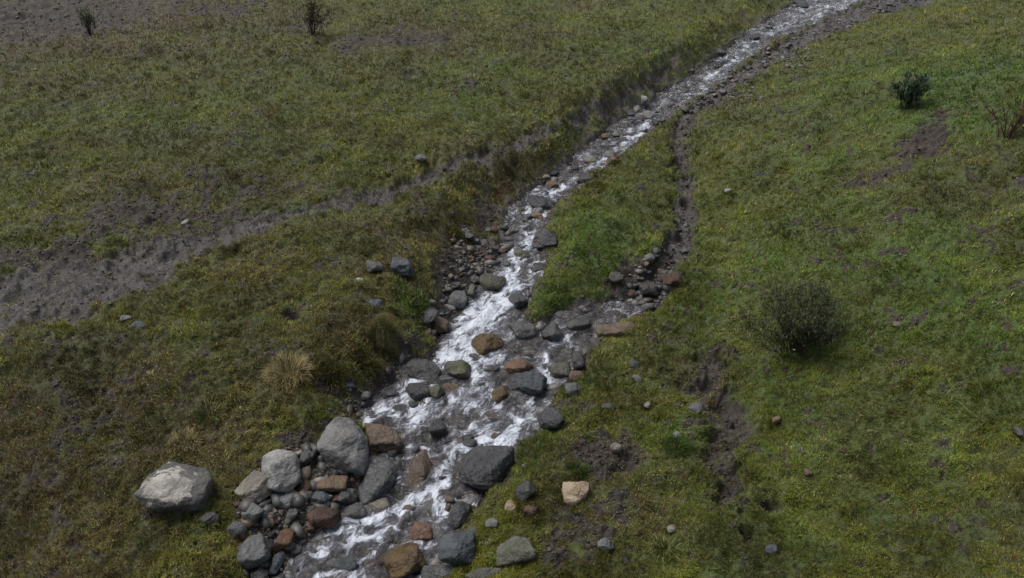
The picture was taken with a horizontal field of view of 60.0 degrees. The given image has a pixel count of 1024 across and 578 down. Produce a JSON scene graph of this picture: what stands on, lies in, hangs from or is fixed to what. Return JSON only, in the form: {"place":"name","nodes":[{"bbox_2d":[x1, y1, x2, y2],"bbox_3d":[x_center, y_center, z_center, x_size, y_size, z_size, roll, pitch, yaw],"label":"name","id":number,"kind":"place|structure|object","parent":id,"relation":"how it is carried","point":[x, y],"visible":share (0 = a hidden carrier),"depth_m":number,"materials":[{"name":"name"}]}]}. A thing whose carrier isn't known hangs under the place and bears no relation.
{"place":"outdoors","nodes":[
{"label":"outdoors","id":0,"kind":"place"},
{"bbox_2d":[0,0,1023,577],"bbox_3d":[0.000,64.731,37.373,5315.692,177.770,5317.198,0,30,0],"label":"ground","id":1,"kind":"structure","parent":0,"point":[178,248],"depth_m":8.15,"materials":[{"name":"plant"}]},
{"bbox_2d":[76,6,99,35],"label":"shrub","id":2,"kind":"object","parent":1,"relation":"on","point":[88,18],"visible":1,"depth_m":13.33,"materials":[{"name":"green plant"}]},
{"bbox_2d":[128,321,145,329],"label":"stone","id":3,"kind":"object","parent":1,"relation":"on","point":[139,324],"visible":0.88,"depth_m":7.08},
{"bbox_2d":[134,461,212,512],"bbox_3d":[-2.174,1.309,5.762,0.451,0.224,0.382,0,30,0],"label":"boulder","id":4,"kind":"object","parent":1,"relation":"on","point":[171,486],"visible":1,"depth_m":5.66,"materials":[{"name":"white stone"}]},
{"bbox_2d":[165,425,204,452],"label":"grass tussock","id":5,"kind":"object","parent":1,"relation":"on","point":[176,435],"depth_m":6.20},
{"bbox_2d":[191,396,227,427],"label":"grass tussock","id":6,"kind":"object","parent":1,"relation":"on","point":[211,412],"depth_m":6.39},
{"bbox_2d":[199,511,219,525],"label":"stone","id":7,"kind":"object","parent":1,"relation":"on","point":[209,518],"visible":0.98,"depth_m":5.61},
{"bbox_2d":[190,551,232,577],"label":"grass tussock","id":8,"kind":"object","parent":1,"relation":"on","point":[208,562],"depth_m":5.38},
{"bbox_2d":[227,521,246,536],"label":"stone","id":9,"kind":"object","parent":1,"relation":"on","point":[236,528],"visible":1,"depth_m":5.58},
{"bbox_2d":[268,551,286,574],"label":"stone","id":10,"kind":"object","parent":1,"relation":"on","point":[278,561],"visible":1,"depth_m":5.50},
{"bbox_2d":[260,349,313,391],"bbox_3d":[-1.684,0.604,6.659,0.460,0.244,0.408,0,30,0],"label":"grass tussock","id":11,"kind":"object","parent":1,"relation":"on","point":[274,367],"depth_m":6.66,"materials":[{"name":"plant"}]},
{"bbox_2d":[286,509,297,519],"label":"stone","id":12,"kind":"object","parent":1,"relation":"on","point":[292,514],"visible":1,"depth_m":5.74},
{"bbox_2d":[299,480,311,490],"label":"stone","id":13,"kind":"object","parent":1,"relation":"on","point":[306,485],"visible":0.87,"depth_m":5.94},
{"bbox_2d":[299,450,315,465],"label":"stone","id":14,"kind":"object","parent":1,"relation":"on","point":[306,457],"visible":0.98,"depth_m":6.11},
{"bbox_2d":[290,0,340,34],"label":"bare shrub","id":15,"kind":"object","parent":1,"relation":"on","point":[311,18],"visible":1,"depth_m":13.35,"materials":[{"name":"brown plant"}]},
{"bbox_2d":[313,352,351,392],"bbox_3d":[-1.370,0.617,6.737,0.341,0.269,0.312,0,30,0],"label":"grass tussock","id":16,"kind":"object","parent":1,"relation":"on","point":[326,361],"depth_m":6.75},
{"bbox_2d":[317,416,368,475],"bbox_3d":[-1.175,1.079,6.245,0.353,0.257,0.490,0,30,0],"label":"boulder","id":17,"kind":"object","parent":1,"relation":"on","point":[342,443],"visible":1,"depth_m":6.11,"materials":[{"name":"grey stone"}]},
{"bbox_2d":[352,344,387,379],"bbox_3d":[-1.130,0.566,6.944,0.344,0.272,0.303,0,30,0],"label":"grass tussock","id":18,"kind":"object","parent":1,"relation":"on","point":[372,360],"depth_m":6.96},
{"bbox_2d":[366,260,383,272],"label":"stone","id":19,"kind":"object","parent":1,"relation":"on","point":[373,266],"visible":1,"depth_m":7.66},
{"bbox_2d":[368,299,383,307],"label":"stone","id":20,"kind":"object","parent":1,"relation":"on","point":[375,302],"visible":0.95,"depth_m":7.28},
{"bbox_2d":[366,315,399,360],"bbox_3d":[-1.033,0.392,7.125,0.302,0.379,0.281,0,30,0],"label":"grass tussock","id":21,"kind":"object","parent":1,"relation":"on","point":[383,320],"depth_m":7.12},
{"bbox_2d":[390,257,413,277],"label":"boulder","id":22,"kind":"object","parent":1,"relation":"on","point":[402,266],"visible":1,"depth_m":7.66,"materials":[{"name":"grey stone"}]},
{"bbox_2d":[400,288,429,310],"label":"grass tussock","id":23,"kind":"object","parent":1,"relation":"on","point":[416,295],"depth_m":7.54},
{"bbox_2d":[422,307,437,323],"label":"stone","id":24,"kind":"object","parent":1,"relation":"on","point":[430,315],"visible":0.99,"depth_m":7.48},
{"bbox_2d":[432,316,448,333],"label":"stone","id":25,"kind":"object","parent":1,"relation":"on","point":[440,325],"visible":0.88,"depth_m":7.55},
{"bbox_2d":[438,531,475,564],"bbox_3d":[-0.337,1.600,5.470,0.235,0.160,0.232,0,30,0],"label":"boulder","id":26,"kind":"object","parent":1,"relation":"on","point":[457,548],"visible":1,"depth_m":5.40,"materials":[{"name":"grey stone"}]},
{"bbox_2d":[448,290,467,308],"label":"stone","id":27,"kind":"object","parent":1,"relation":"on","point":[458,299],"visible":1,"depth_m":7.84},
{"bbox_2d":[450,226,471,243],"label":"grass tussock","id":28,"kind":"object","parent":1,"relation":"on","point":[462,235],"depth_m":8.67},
{"bbox_2d":[465,567,501,577],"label":"boulder","id":29,"kind":"object","parent":1,"relation":"on","point":[479,572],"visible":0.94,"depth_m":5.31,"materials":[{"name":"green stone"}]},
{"bbox_2d":[485,517,497,528],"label":"stone","id":30,"kind":"object","parent":1,"relation":"on","point":[491,522],"visible":1,"depth_m":5.59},
{"bbox_2d":[497,319,512,328],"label":"stone","id":31,"kind":"object","parent":1,"relation":"on","point":[502,323],"visible":0.73,"depth_m":7.72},
{"bbox_2d":[504,500,516,511],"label":"stone","id":32,"kind":"object","parent":1,"relation":"on","point":[508,505],"visible":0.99,"depth_m":5.77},
{"bbox_2d":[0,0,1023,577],"bbox_3d":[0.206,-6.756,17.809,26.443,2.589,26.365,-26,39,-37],"label":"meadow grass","id":33,"kind":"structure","parent":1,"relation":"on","point":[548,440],"depth_m":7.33,"materials":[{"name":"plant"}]},
{"bbox_2d":[0,0,1023,577],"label":"gravel","id":34,"kind":"structure","parent":1,"relation":"on","point":[312,566],"depth_m":6.98,"materials":[{"name":"gravel"}]},
{"bbox_2d":[241,503,264,522],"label":"stone","id":35,"kind":"object","parent":34,"relation":"on","point":[254,512],"visible":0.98,"depth_m":5.65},
{"bbox_2d":[236,533,270,569],"bbox_3d":[-1.607,1.654,5.517,0.214,0.153,0.237,-11,32,-18],"label":"boulder","id":36,"kind":"object","parent":34,"relation":"on","point":[253,551],"visible":0.99,"depth_m":5.46,"materials":[{"name":"grey stone"}]},
{"bbox_2d":[234,470,272,502],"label":"boulder","id":37,"kind":"object","parent":34,"relation":"on","point":[253,484],"visible":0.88,"depth_m":5.83,"materials":[{"name":"beige stone"}]},
{"bbox_2d":[253,568,268,577],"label":"stone","id":38,"kind":"object","parent":34,"relation":"on","point":[261,573],"visible":1,"depth_m":5.41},
{"bbox_2d":[261,449,300,491],"bbox_3d":[-1.569,1.218,6.008,0.263,0.228,0.426,-10,31,-17],"label":"boulder","id":39,"kind":"object","parent":34,"relation":"on","point":[280,468],"visible":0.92,"depth_m":5.90,"materials":[{"name":"grey stone"}]},
{"bbox_2d":[272,528,294,551],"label":"stone","id":40,"kind":"object","parent":34,"relation":"on","point":[285,538],"visible":1,"depth_m":5.57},
{"bbox_2d":[278,491,297,508],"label":"stone","id":41,"kind":"object","parent":34,"relation":"on","point":[286,500],"visible":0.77,"depth_m":5.81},
{"bbox_2d":[309,491,330,504],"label":"stone","id":42,"kind":"object","parent":34,"relation":"on","point":[319,497],"visible":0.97,"depth_m":5.87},
{"bbox_2d":[306,506,339,528],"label":"boulder","id":43,"kind":"object","parent":34,"relation":"on","point":[323,517],"visible":0.98,"depth_m":5.73,"materials":[{"name":"orange stone"}]},
{"bbox_2d":[316,475,347,491],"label":"boulder","id":44,"kind":"object","parent":34,"relation":"on","point":[335,483],"visible":1,"depth_m":5.96,"materials":[{"name":"brown stone"}]},
{"bbox_2d":[337,488,357,502],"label":"stone","id":45,"kind":"object","parent":34,"relation":"on","point":[349,495],"visible":0.99,"depth_m":5.93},
{"bbox_2d":[334,552,363,574],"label":"stone","id":46,"kind":"object","parent":34,"relation":"on","point":[349,563],"visible":0.93,"depth_m":5.53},
{"bbox_2d":[357,549,369,559],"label":"stone","id":47,"kind":"object","parent":34,"relation":"on","point":[364,554],"visible":1,"depth_m":5.62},
{"bbox_2d":[365,555,383,571],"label":"stone","id":48,"kind":"object","parent":34,"relation":"on","point":[375,563],"visible":0.89,"depth_m":5.56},
{"bbox_2d":[359,454,398,508],"bbox_3d":[-0.916,1.326,6.135,0.238,0.194,0.458,0,30,0],"label":"boulder","id":49,"kind":"object","parent":34,"relation":"on","point":[379,479],"visible":0.91,"depth_m":6.04,"materials":[{"name":"grey stone"}]},
{"bbox_2d":[369,498,391,514],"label":"stone","id":50,"kind":"object","parent":34,"relation":"on","point":[377,506],"visible":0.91,"depth_m":5.93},
{"bbox_2d":[364,423,400,452],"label":"boulder","id":51,"kind":"object","parent":34,"relation":"on","point":[382,438],"visible":0.94,"depth_m":6.36,"materials":[{"name":"brown stone"}]},
{"bbox_2d":[382,542,426,577],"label":"boulder","id":52,"kind":"object","parent":34,"relation":"on","point":[403,560],"visible":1,"depth_m":5.48,"materials":[{"name":"brown stone"}]},
{"bbox_2d":[404,449,434,492],"bbox_3d":[-0.653,1.287,6.243,0.205,0.179,0.370,0,30,0],"label":"boulder","id":53,"kind":"object","parent":34,"relation":"on","point":[419,474],"visible":0.98,"depth_m":6.15,"materials":[{"name":"brown stone"}]},
{"bbox_2d":[407,358,441,386],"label":"boulder","id":54,"kind":"object","parent":34,"relation":"on","point":[427,372],"visible":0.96,"depth_m":7.05,"materials":[{"name":"grey stone"}]},
{"bbox_2d":[421,564,457,577],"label":"boulder","id":55,"kind":"object","parent":34,"relation":"on","point":[435,571],"visible":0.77,"depth_m":5.40,"materials":[{"name":"grey stone"}]},
{"bbox_2d":[442,382,460,397],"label":"stone","id":56,"kind":"object","parent":34,"relation":"on","point":[450,388],"visible":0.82,"depth_m":6.96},
{"bbox_2d":[459,439,476,448],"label":"cobble","id":57,"kind":"object","parent":34,"relation":"on","point":[470,443],"visible":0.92,"depth_m":6.43,"materials":[{"name":"stone"}]},
{"bbox_2d":[458,445,515,490],"bbox_3d":[-0.174,1.266,6.125,0.411,0.240,0.342,0,30,0],"label":"boulder","id":58,"kind":"object","parent":34,"relation":"on","point":[485,468],"visible":0.94,"depth_m":6.08,"materials":[{"name":"stone"}]},
{"bbox_2d":[479,273,505,292],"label":"boulder","id":59,"kind":"object","parent":34,"relation":"on","point":[489,282],"visible":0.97,"depth_m":8.13,"materials":[{"name":"stone"}]},
{"bbox_2d":[481,408,504,422],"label":"stone","id":60,"kind":"object","parent":34,"relation":"on","point":[493,416],"visible":0.99,"depth_m":6.70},
{"bbox_2d":[486,386,511,405],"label":"boulder","id":61,"kind":"object","parent":34,"relation":"on","point":[501,395],"visible":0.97,"depth_m":6.88,"materials":[{"name":"brown stone"}]},
{"bbox_2d":[508,292,528,310],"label":"stone","id":62,"kind":"object","parent":34,"relation":"on","point":[518,300],"visible":0.96,"depth_m":7.88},
{"bbox_2d":[509,320,536,342],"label":"boulder","id":63,"kind":"object","parent":34,"relation":"on","point":[521,330],"visible":1,"depth_m":7.51,"materials":[{"name":"grey stone"}]},
{"bbox_2d":[514,371,546,397],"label":"boulder","id":64,"kind":"object","parent":34,"relation":"on","point":[529,383],"visible":1,"depth_m":6.91,"materials":[{"name":"grey stone"}]},
{"bbox_2d":[532,263,544,273],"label":"stone","id":65,"kind":"object","parent":34,"relation":"on","point":[536,267],"visible":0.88,"depth_m":8.42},
{"bbox_2d":[531,229,557,249],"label":"boulder","id":66,"kind":"object","parent":34,"relation":"on","point":[544,239],"visible":0.97,"depth_m":8.71,"materials":[{"name":"grey stone"}]},
{"bbox_2d":[572,350,584,369],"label":"stone","id":67,"kind":"object","parent":34,"relation":"on","point":[577,360],"visible":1,"depth_m":7.20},
{"bbox_2d":[638,279,658,295],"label":"boulder","id":68,"kind":"object","parent":34,"relation":"on","point":[647,287],"visible":0.94,"depth_m":8.06,"materials":[{"name":"grey stone"}]},
{"bbox_2d":[643,110,653,120],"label":"stone","id":69,"kind":"object","parent":34,"relation":"on","point":[648,114],"visible":0.98,"depth_m":11.45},
{"bbox_2d":[494,536,536,565],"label":"boulder","id":70,"kind":"object","parent":1,"relation":"on","point":[515,549],"visible":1,"depth_m":5.37,"materials":[{"name":"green stone"}]},
{"bbox_2d":[515,481,535,502],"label":"stone","id":71,"kind":"object","parent":1,"relation":"on","point":[525,491],"visible":1,"depth_m":5.79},
{"bbox_2d":[524,505,537,516],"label":"stone","id":72,"kind":"object","parent":1,"relation":"on","point":[530,509],"visible":1,"depth_m":5.69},
{"bbox_2d":[518,459,549,479],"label":"grass tussock","id":73,"kind":"object","parent":1,"relation":"on","point":[539,465],"depth_m":6.00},
{"bbox_2d":[537,407,563,429],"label":"boulder","id":74,"kind":"object","parent":1,"relation":"on","point":[551,418],"visible":1,"depth_m":6.46,"materials":[{"name":"stone"}]},
{"bbox_2d":[565,382,581,395],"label":"stone","id":75,"kind":"object","parent":1,"relation":"on","point":[573,389],"visible":1,"depth_m":6.74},
{"bbox_2d":[562,481,588,505],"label":"stone","id":76,"kind":"object","parent":1,"relation":"on","point":[573,493],"visible":0.99,"depth_m":5.80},
{"bbox_2d":[568,371,584,381],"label":"stone","id":77,"kind":"object","parent":1,"relation":"on","point":[573,375],"visible":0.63,"depth_m":7.00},
{"bbox_2d":[566,458,591,481],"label":"grass tussock","id":78,"kind":"object","parent":1,"relation":"on","point":[577,464],"depth_m":5.99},
{"bbox_2d":[577,173,592,183],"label":"boulder","id":79,"kind":"object","parent":1,"relation":"on","point":[583,176],"visible":0.79,"depth_m":9.93,"materials":[{"name":"stone"}]},
{"bbox_2d":[583,156,595,164],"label":"stone","id":80,"kind":"object","parent":1,"relation":"on","point":[589,160],"visible":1,"depth_m":10.35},
{"bbox_2d":[597,538,614,550],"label":"stone","id":81,"kind":"object","parent":1,"relation":"on","point":[606,544],"visible":1,"depth_m":5.41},
{"bbox_2d":[601,402,615,410],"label":"stone","id":82,"kind":"object","parent":1,"relation":"on","point":[607,406],"visible":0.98,"depth_m":6.51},
{"bbox_2d":[594,322,634,337],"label":"boulder","id":83,"kind":"object","parent":1,"relation":"on","point":[617,329],"visible":0.96,"depth_m":7.45,"materials":[{"name":"brown stone"}]},
{"bbox_2d":[608,272,622,281],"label":"stone","id":84,"kind":"object","parent":1,"relation":"on","point":[615,277],"visible":1,"depth_m":8.01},
{"bbox_2d":[611,442,621,452],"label":"stone","id":85,"kind":"object","parent":1,"relation":"on","point":[616,447],"visible":1,"depth_m":6.11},
{"bbox_2d":[627,359,639,369],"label":"stone","id":86,"kind":"object","parent":1,"relation":"on","point":[633,362],"visible":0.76,"depth_m":7.04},
{"bbox_2d":[641,531,684,564],"bbox_3d":[0.938,1.564,5.397,0.300,0.134,0.256,0,30,0],"label":"grass tussock","id":87,"kind":"object","parent":1,"relation":"on","point":[670,547],"depth_m":5.40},
{"bbox_2d":[661,271,683,284],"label":"boulder","id":88,"kind":"object","parent":1,"relation":"on","point":[672,278],"visible":0.97,"depth_m":7.96,"materials":[{"name":"orange stone"}]},
{"bbox_2d":[658,432,702,459],"bbox_3d":[1.163,1.078,6.159,0.332,0.129,0.283,0,30,0],"label":"grass tussock","id":89,"kind":"object","parent":1,"relation":"on","point":[679,441],"depth_m":6.16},
{"bbox_2d":[688,402,704,412],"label":"stone","id":90,"kind":"object","parent":1,"relation":"on","point":[696,407],"visible":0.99,"depth_m":6.47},
{"bbox_2d":[765,544,778,553],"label":"stone","id":91,"kind":"object","parent":1,"relation":"on","point":[770,548],"visible":1,"depth_m":5.34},
{"bbox_2d":[727,272,865,357],"bbox_3d":[2.128,0.197,6.774,1.028,0.651,0.835,-7,31,-12],"label":"shrub","id":92,"kind":"object","parent":1,"relation":"on","point":[808,323],"visible":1,"depth_m":6.73,"materials":[{"name":"green plant"}]},
{"bbox_2d":[890,65,938,109],"bbox_3d":[4.210,-2.095,9.323,0.480,0.493,0.405,-18,34,-28],"label":"shrub","id":93,"kind":"object","parent":1,"relation":"on","point":[910,91],"visible":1,"depth_m":9.27,"materials":[{"name":"green plant"}]},
{"bbox_2d":[981,87,1023,139],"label":"bare shrub","id":94,"kind":"object","parent":1,"relation":"on","point":[1015,127],"visible":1,"depth_m":8.23,"materials":[{"name":"brown plant"}]},
{"bbox_2d":[304,0,855,577],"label":"stream water","id":95,"kind":"structure","parent":0,"point":[508,436],"depth_m":6.92,"materials":[{"name":"white liquid"}]},
{"bbox_2d":[343,502,367,519],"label":"stone","id":96,"kind":"object","parent":95,"relation":"on","point":[357,510],"visible":1,"depth_m":5.87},
{"bbox_2d":[383,389,396,398],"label":"cobble","id":97,"kind":"object","parent":95,"relation":"in","point":[391,393],"visible":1,"depth_m":6.88,"materials":[{"name":"stone"}]},
{"bbox_2d":[392,404,415,414],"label":"stone","id":98,"kind":"object","parent":95,"relation":"in","point":[403,409],"visible":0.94,"depth_m":6.75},
{"bbox_2d":[405,382,428,401],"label":"stone","id":99,"kind":"object","parent":95,"relation":"on","point":[418,392],"visible":1,"depth_m":6.85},
{"bbox_2d":[409,521,432,540],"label":"stone","id":100,"kind":"object","parent":95,"relation":"on","point":[419,531],"visible":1,"depth_m":5.71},
{"bbox_2d":[429,384,444,400],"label":"stone","id":101,"kind":"object","parent":95,"relation":"on","point":[436,392],"visible":0.95,"depth_m":6.86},
{"bbox_2d":[429,418,447,438],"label":"stone","id":102,"kind":"object","parent":95,"relation":"on","point":[438,428],"visible":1,"depth_m":6.50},
{"bbox_2d":[438,374,454,382],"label":"cobble","id":103,"kind":"object","parent":95,"relation":"in","point":[444,378],"visible":1,"depth_m":7.06,"materials":[{"name":"grey stone"}]},
{"bbox_2d":[442,495,454,504],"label":"cobble","id":104,"kind":"object","parent":95,"relation":"in","point":[449,499],"visible":0.99,"depth_m":5.97,"materials":[{"name":"brown stone"}]},
{"bbox_2d":[448,421,460,429],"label":"cobble","id":105,"kind":"object","parent":95,"relation":"in","point":[453,425],"visible":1,"depth_m":6.60,"materials":[{"name":"grey stone"}]},
{"bbox_2d":[444,359,471,379],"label":"boulder","id":106,"kind":"object","parent":95,"relation":"on","point":[459,369],"visible":1,"depth_m":7.07,"materials":[{"name":"stone"}]},
{"bbox_2d":[447,501,472,529],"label":"boulder","id":107,"kind":"object","parent":95,"relation":"on","point":[459,513],"visible":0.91,"depth_m":5.81,"materials":[{"name":"stone"}]},
{"bbox_2d":[471,333,503,357],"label":"boulder","id":108,"kind":"object","parent":95,"relation":"on","point":[483,344],"visible":1,"depth_m":7.37,"materials":[{"name":"brown stone"}]},
{"bbox_2d":[504,357,532,373],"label":"boulder","id":109,"kind":"object","parent":95,"relation":"on","point":[517,365],"visible":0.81,"depth_m":7.11,"materials":[{"name":"orange stone"}]},
{"bbox_2d":[513,248,528,258],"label":"stone","id":110,"kind":"object","parent":95,"relation":"in","point":[518,252],"visible":1,"depth_m":8.61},
{"bbox_2d":[527,195,554,211],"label":"boulder","id":111,"kind":"object","parent":95,"relation":"on","point":[543,203],"visible":0.87,"depth_m":9.44,"materials":[{"name":"stone"}]},
{"bbox_2d":[541,323,562,341],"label":"stone","id":112,"kind":"object","parent":95,"relation":"on","point":[552,332],"visible":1,"depth_m":7.50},
{"bbox_2d":[546,180,558,188],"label":"stone","id":113,"kind":"object","parent":95,"relation":"on","point":[552,184],"visible":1,"depth_m":9.84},
{"bbox_2d":[548,362,570,377],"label":"stone","id":114,"kind":"object","parent":95,"relation":"on","point":[560,370],"visible":0.98,"depth_m":7.09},
{"bbox_2d":[565,316,590,330],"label":"boulder","id":115,"kind":"object","parent":95,"relation":"on","point":[580,323],"visible":1,"depth_m":7.61,"materials":[{"name":"grey stone"}]},
{"bbox_2d":[641,95,650,105],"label":"stone","id":116,"kind":"object","parent":95,"relation":"on","point":[645,100],"visible":1,"depth_m":11.71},
{"bbox_2d":[660,102,674,107],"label":"boulder","id":117,"kind":"object","parent":95,"relation":"on","point":[667,105],"visible":1,"depth_m":11.82,"materials":[{"name":"grey stone"}]},
{"bbox_2d":[793,0,808,7],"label":"boulder","id":118,"kind":"object","parent":95,"relation":"on","point":[801,4],"visible":0.99,"depth_m":15.70,"materials":[{"name":"stone"}]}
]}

